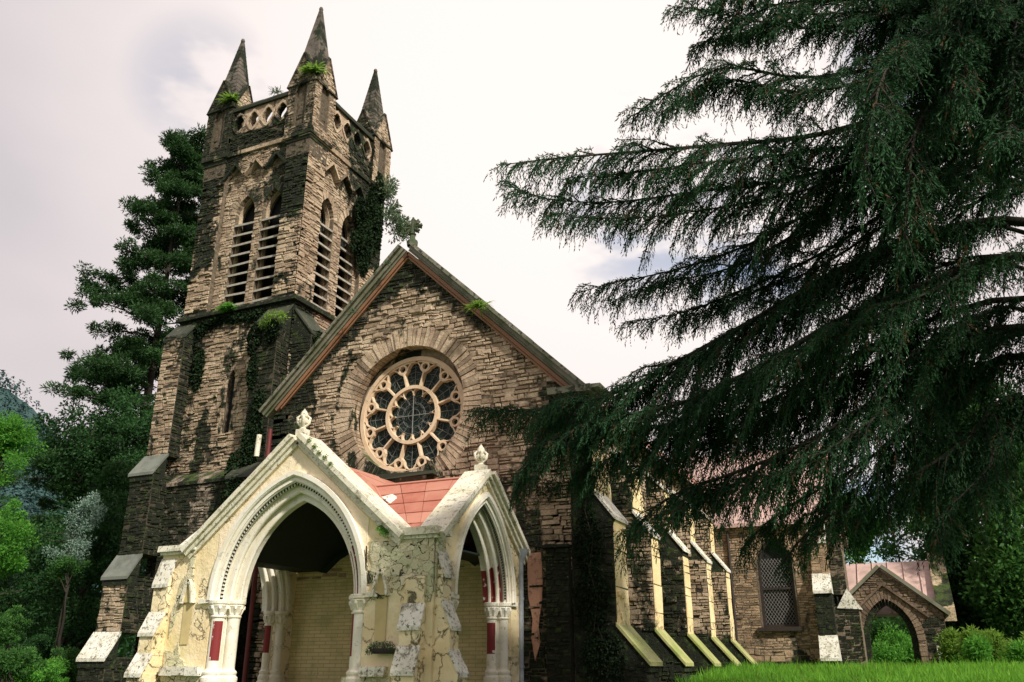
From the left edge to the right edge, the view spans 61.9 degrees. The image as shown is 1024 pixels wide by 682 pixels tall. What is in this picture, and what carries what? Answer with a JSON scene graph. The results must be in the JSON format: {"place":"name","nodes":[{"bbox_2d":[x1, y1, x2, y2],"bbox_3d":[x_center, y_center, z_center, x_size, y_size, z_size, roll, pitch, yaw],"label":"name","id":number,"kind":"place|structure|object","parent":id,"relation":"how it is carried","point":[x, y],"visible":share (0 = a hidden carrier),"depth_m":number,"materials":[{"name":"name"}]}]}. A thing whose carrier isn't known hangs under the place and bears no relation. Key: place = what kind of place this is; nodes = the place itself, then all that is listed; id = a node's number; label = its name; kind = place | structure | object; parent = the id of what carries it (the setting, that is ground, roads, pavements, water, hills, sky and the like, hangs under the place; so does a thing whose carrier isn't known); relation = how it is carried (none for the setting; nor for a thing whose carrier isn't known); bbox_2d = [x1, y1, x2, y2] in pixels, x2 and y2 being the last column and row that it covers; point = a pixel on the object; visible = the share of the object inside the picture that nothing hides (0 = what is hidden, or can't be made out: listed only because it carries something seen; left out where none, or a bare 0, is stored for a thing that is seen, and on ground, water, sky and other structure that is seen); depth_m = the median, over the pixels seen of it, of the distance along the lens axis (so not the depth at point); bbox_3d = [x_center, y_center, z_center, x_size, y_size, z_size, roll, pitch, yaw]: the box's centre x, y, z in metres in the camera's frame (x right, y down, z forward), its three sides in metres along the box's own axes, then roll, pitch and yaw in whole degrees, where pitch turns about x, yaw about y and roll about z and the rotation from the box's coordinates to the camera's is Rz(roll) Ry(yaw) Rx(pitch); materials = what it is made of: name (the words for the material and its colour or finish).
{"place":"outdoors","nodes":[
{"label":"outdoors","id":0,"kind":"place"},
{"bbox_2d":[0,388,94,589],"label":"hill","id":1,"kind":"structure","parent":0,"point":[33,411],"depth_m":339.73,"materials":[{"name":"green plant"}]},
{"bbox_2d":[0,369,145,591],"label":"woodland","id":2,"kind":"object","parent":1,"relation":"on","point":[33,495],"visible":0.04,"depth_m":269.24,"materials":[{"name":"green plant"}]},
{"bbox_2d":[0,0,1023,563],"label":"sky","id":3,"kind":"structure","parent":0,"point":[89,89],"materials":[{"name":"white"}]},
{"bbox_2d":[671,656,1023,681],"bbox_3d":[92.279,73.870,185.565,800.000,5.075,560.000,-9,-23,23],"label":"ground","id":4,"kind":"structure","parent":0,"point":[858,678],"depth_m":19.07,"materials":[{"name":"green plant"}]},
{"bbox_2d":[0,604,32,681],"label":"shrub","id":5,"kind":"object","parent":4,"relation":"on","point":[9,630],"visible":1,"depth_m":31.60,"materials":[{"name":"green plant"}]},
{"bbox_2d":[0,644,47,681],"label":"shrub","id":6,"kind":"object","parent":4,"relation":"on","point":[12,663],"visible":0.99,"depth_m":27.49,"materials":[{"name":"green plant"}]},
{"bbox_2d":[0,410,48,580],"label":"bright tree","id":7,"kind":"object","parent":4,"relation":"on","point":[15,439],"visible":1,"depth_m":36.75,"materials":[{"name":"green plant"}]},
{"bbox_2d":[8,626,56,666],"bbox_3d":[-19.409,12.893,34.123,1.827,2.918,2.142,6,-22,-16],"label":"shrub","id":8,"kind":"object","parent":4,"relation":"on","point":[42,642],"visible":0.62,"depth_m":34.24,"materials":[{"name":"green plant"}]},
{"bbox_2d":[2,655,70,681],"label":"shrub","id":9,"kind":"object","parent":4,"relation":"on","point":[40,675],"visible":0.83,"depth_m":28.01,"materials":[{"name":"green plant"}]},
{"bbox_2d":[0,510,100,681],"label":"dark tree","id":10,"kind":"object","parent":4,"relation":"on","point":[4,585],"visible":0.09,"depth_m":47.48,"materials":[{"name":"green plant"}]},
{"bbox_2d":[48,645,80,681],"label":"shrub","id":11,"kind":"object","parent":4,"relation":"on","point":[70,655],"visible":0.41,"depth_m":30.31,"materials":[{"name":"green plant"}]},
{"bbox_2d":[45,554,92,656],"bbox_3d":[-18.049,11.348,33.934,1.652,5.595,1.645,-9,-23,23],"label":"bright tree","id":12,"kind":"object","parent":4,"relation":"on","point":[59,568],"visible":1,"depth_m":34.50,"materials":[{"name":"green plant"}]},
{"bbox_2d":[1,485,146,674],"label":"dark tree","id":13,"kind":"object","parent":4,"relation":"on","point":[105,533],"visible":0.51,"depth_m":36.69,"materials":[{"name":"green plant"}]},
{"bbox_2d":[42,490,107,669],"bbox_3d":[-18.042,10.166,34.526,2.480,8.250,1.807,-9,-23,23],"label":"silver tree","id":14,"kind":"object","parent":4,"relation":"on","point":[87,504],"visible":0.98,"depth_m":35.26,"materials":[{"name":"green plant"}]},
{"bbox_2d":[14,383,154,653],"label":"dark tree","id":15,"kind":"object","parent":4,"relation":"on","point":[92,446],"visible":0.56,"depth_m":42.53,"materials":[{"name":"green plant"}]},
{"bbox_2d":[0,123,206,603],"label":"conifer","id":16,"kind":"object","parent":4,"relation":"on","point":[146,297],"visible":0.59,"depth_m":48.50,"materials":[{"name":"green plant"}]},
{"bbox_2d":[76,7,956,681],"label":"church","id":17,"kind":"structure","parent":4,"relation":"on","point":[260,575],"depth_m":22.53,"materials":[{"name":"stone"}]},
{"bbox_2d":[210,301,238,314],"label":"fern","id":18,"kind":"object","parent":17,"relation":"on","point":[224,306],"visible":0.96,"depth_m":28.35,"materials":[{"name":"green plant"}]},
{"bbox_2d":[190,307,266,392],"bbox_3d":[-9.618,0.293,28.113,3.829,2.722,0.393,-9,-23,23],"label":"climbing ivy","id":19,"kind":"object","parent":17,"relation":"attached to","point":[201,328],"visible":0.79,"depth_m":28.32,"materials":[{"name":"green plant"}]},
{"bbox_2d":[215,91,242,105],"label":"fern","id":20,"kind":"object","parent":17,"relation":"on","point":[229,96],"visible":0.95,"depth_m":32.08,"materials":[{"name":"green plant"}]},
{"bbox_2d":[219,476,241,503],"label":"climbing ivy","id":21,"kind":"object","parent":17,"relation":"attached to","point":[229,490],"visible":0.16,"depth_m":24.62,"materials":[{"name":"green plant"}]},
{"bbox_2d":[224,317,282,479],"bbox_3d":[-7.915,1.814,25.983,1.638,5.399,0.394,-9,-23,23],"label":"climbing ivy","id":22,"kind":"object","parent":17,"relation":"attached to","point":[243,455],"visible":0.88,"depth_m":25.81,"materials":[{"name":"green plant"}]},
{"bbox_2d":[258,309,290,328],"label":"ledge shrub","id":23,"kind":"object","parent":17,"relation":"on","point":[269,316],"visible":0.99,"depth_m":26.62,"materials":[{"name":"green plant"}]},
{"bbox_2d":[268,85,282,95],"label":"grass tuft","id":24,"kind":"object","parent":17,"relation":"on","point":[274,91],"visible":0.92,"depth_m":31.30,"materials":[{"name":"green plant"}]},
{"bbox_2d":[297,60,329,79],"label":"fern","id":25,"kind":"object","parent":17,"relation":"on","point":[309,67],"visible":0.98,"depth_m":30.58,"materials":[{"name":"green plant"}]},
{"bbox_2d":[312,330,322,345],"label":"climbing ivy","id":26,"kind":"object","parent":17,"relation":"attached to","point":[316,337],"visible":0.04,"depth_m":27.07,"materials":[{"name":"green plant"}]},
{"bbox_2d":[307,437,333,466],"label":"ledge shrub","id":27,"kind":"object","parent":17,"relation":"on","point":[314,445],"visible":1,"depth_m":17.34,"materials":[{"name":"green plant"}]},
{"bbox_2d":[344,307,359,316],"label":"grass tuft","id":28,"kind":"object","parent":17,"relation":"on","point":[352,309],"visible":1,"depth_m":23.20,"materials":[{"name":"green plant"}]},
{"bbox_2d":[349,171,385,277],"bbox_3d":[-5.315,-4.304,32.176,0.621,5.565,2.118,-9,-23,23],"label":"climbing ivy","id":29,"kind":"object","parent":17,"relation":"attached to","point":[368,221],"visible":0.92,"depth_m":31.93,"materials":[{"name":"green plant"}]},
{"bbox_2d":[365,546,386,598],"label":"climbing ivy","id":30,"kind":"object","parent":17,"relation":"attached to","point":[368,571],"visible":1,"depth_m":16.10,"materials":[{"name":"green plant"}]},
{"bbox_2d":[365,641,395,654],"bbox_3d":[-2.351,5.526,15.383,0.666,0.280,0.273,-9,-23,23],"label":"planter","id":31,"kind":"object","parent":17,"relation":"attached to","point":[374,648],"visible":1,"depth_m":15.32,"materials":[{"name":"black metal"}]},
{"bbox_2d":[375,525,401,538],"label":"ledge shrub","id":32,"kind":"object","parent":17,"relation":"on","point":[383,529],"visible":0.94,"depth_m":16.20,"materials":[{"name":"green plant"}]},
{"bbox_2d":[377,173,415,243],"bbox_3d":[-4.656,-5.130,33.744,1.112,2.789,2.514,-9,-23,23],"label":"corner bush","id":33,"kind":"object","parent":17,"relation":"attached to","point":[392,215],"visible":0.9,"depth_m":33.39,"materials":[{"name":"green plant"}]},
{"bbox_2d":[360,350,463,485],"bbox_3d":[-2.699,1.908,21.967,3.800,3.960,0.824,-9,-23,23],"label":"rose window","id":34,"kind":"structure","parent":17,"relation":"in","point":[412,409],"depth_m":22.28,"materials":[{"name":"stone"}]},
{"bbox_2d":[461,299,490,315],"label":"grass tuft","id":35,"kind":"object","parent":17,"relation":"on","point":[476,305],"visible":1,"depth_m":21.37,"materials":[{"name":"green plant"}]},
{"bbox_2d":[534,409,563,501],"bbox_3d":[0.969,2.556,19.624,1.070,2.242,0.208,-11,-23,26],"label":"climbing ivy","id":36,"kind":"object","parent":17,"relation":"attached to","point":[547,491],"visible":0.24,"depth_m":19.37,"materials":[{"name":"green plant"}]},
{"bbox_2d":[571,463,626,681],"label":"climbing ivy","id":37,"kind":"object","parent":17,"relation":"attached to","point":[591,599],"visible":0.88,"depth_m":18.16,"materials":[{"name":"green plant"}]},
{"bbox_2d":[606,475,610,499],"bbox_3d":[2.193,4.525,20.775,0.250,3.519,1.240,-9,-23,23],"label":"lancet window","id":38,"kind":"structure","parent":17,"relation":"in","point":[608,495],"depth_m":21.42,"materials":[{"name":"paint"}]},
{"bbox_2d":[639,489,643,515],"bbox_3d":[3.410,5.467,23.233,0.250,3.519,1.240,-9,-23,23],"label":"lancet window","id":39,"kind":"structure","parent":17,"relation":"in","point":[642,509],"depth_m":23.92,"materials":[{"name":"paint"}]},
{"bbox_2d":[20,592,1023,681],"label":"background woodland","id":40,"kind":"object","parent":4,"relation":"on","point":[126,650],"depth_m":56.85,"materials":[{"name":"green plant"}]},
{"bbox_2d":[458,0,1023,589],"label":"cedar","id":41,"kind":"object","parent":4,"relation":"on","point":[936,88],"visible":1,"depth_m":11.35,"materials":[{"name":"green plant"}]},
{"bbox_2d":[842,491,891,563],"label":"bright tree","id":42,"kind":"object","parent":4,"relation":"on","point":[871,544],"visible":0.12,"depth_m":41.68,"materials":[{"name":"green plant"}]},
{"bbox_2d":[864,617,909,649],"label":"shrub","id":43,"kind":"object","parent":4,"relation":"on","point":[877,624],"visible":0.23,"depth_m":40.07,"materials":[{"name":"green plant"}]},
{"bbox_2d":[871,639,911,665],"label":"shrub","id":44,"kind":"object","parent":4,"relation":"on","point":[882,652],"visible":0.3,"depth_m":37.12,"materials":[{"name":"green plant"}]},
{"bbox_2d":[872,622,911,654],"bbox_3d":[17.472,14.202,38.982,2.029,2.702,2.022,-9,-23,23],"label":"shrub","id":45,"kind":"object","parent":4,"relation":"on","point":[897,636],"visible":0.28,"depth_m":38.84,"materials":[{"name":"green plant"}]},
{"bbox_2d":[888,616,909,634],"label":"shrub","id":46,"kind":"object","parent":4,"relation":"on","point":[900,620],"visible":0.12,"depth_m":42.38,"materials":[{"name":"green plant"}]},
{"bbox_2d":[877,511,927,633],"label":"tree","id":47,"kind":"object","parent":4,"relation":"on","point":[894,551],"visible":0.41,"depth_m":42.85,"materials":[{"name":"green plant"}]},
{"bbox_2d":[892,640,914,665],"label":"shrub","id":48,"kind":"object","parent":4,"relation":"on","point":[908,648],"visible":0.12,"depth_m":37.25,"materials":[{"name":"green plant"}]},
{"bbox_2d":[894,452,964,564],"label":"dark tree","id":49,"kind":"object","parent":4,"relation":"on","point":[915,495],"depth_m":45.19,"materials":[{"name":"green plant"}]},
{"bbox_2d":[932,626,960,662],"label":"shrub","id":50,"kind":"object","parent":4,"relation":"on","point":[948,636],"visible":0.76,"depth_m":27.65,"materials":[{"name":"green plant"}]},
{"bbox_2d":[934,643,958,664],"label":"shrub","id":51,"kind":"object","parent":4,"relation":"on","point":[945,657],"visible":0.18,"depth_m":27.72,"materials":[{"name":"green plant"}]},
{"bbox_2d":[947,646,968,664],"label":"shrub","id":52,"kind":"object","parent":4,"relation":"on","point":[954,659],"visible":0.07,"depth_m":27.40,"materials":[{"name":"green plant"}]},
{"bbox_2d":[910,447,1006,636],"bbox_3d":[17.485,8.447,33.008,3.756,9.220,3.633,-9,-23,23],"label":"dark tree","id":53,"kind":"object","parent":4,"relation":"on","point":[964,615],"visible":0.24,"depth_m":32.29,"materials":[{"name":"green plant"}]},
{"bbox_2d":[916,357,1023,640],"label":"dark tree","id":54,"kind":"object","parent":4,"relation":"on","point":[1000,392],"visible":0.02,"depth_m":39.14,"materials":[{"name":"green plant"}]},
{"bbox_2d":[953,624,990,659],"bbox_3d":[14.047,9.609,25.956,1.017,1.981,1.060,-9,-23,23],"label":"shrub","id":55,"kind":"object","parent":4,"relation":"on","point":[969,631],"visible":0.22,"depth_m":26.15,"materials":[{"name":"green plant"}]},
{"bbox_2d":[960,632,994,662],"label":"shrub","id":56,"kind":"object","parent":4,"relation":"on","point":[977,648],"visible":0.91,"depth_m":24.97,"materials":[{"name":"green plant"}]},
{"bbox_2d":[958,403,1023,642],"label":"dark tree","id":57,"kind":"object","parent":4,"relation":"on","point":[999,593],"visible":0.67,"depth_m":30.07,"materials":[{"name":"green plant"}]},
{"bbox_2d":[981,627,1008,662],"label":"shrub","id":58,"kind":"object","parent":4,"relation":"on","point":[997,639],"visible":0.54,"depth_m":26.09,"materials":[{"name":"green plant"}]},
{"bbox_2d":[998,637,1018,661],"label":"shrub","id":59,"kind":"object","parent":4,"relation":"on","point":[1007,648],"visible":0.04,"depth_m":26.90,"materials":[{"name":"green plant"}]},
{"bbox_2d":[997,637,1023,663],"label":"shrub","id":60,"kind":"object","parent":4,"relation":"on","point":[1015,651],"visible":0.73,"depth_m":25.24,"materials":[{"name":"green plant"}]}
]}

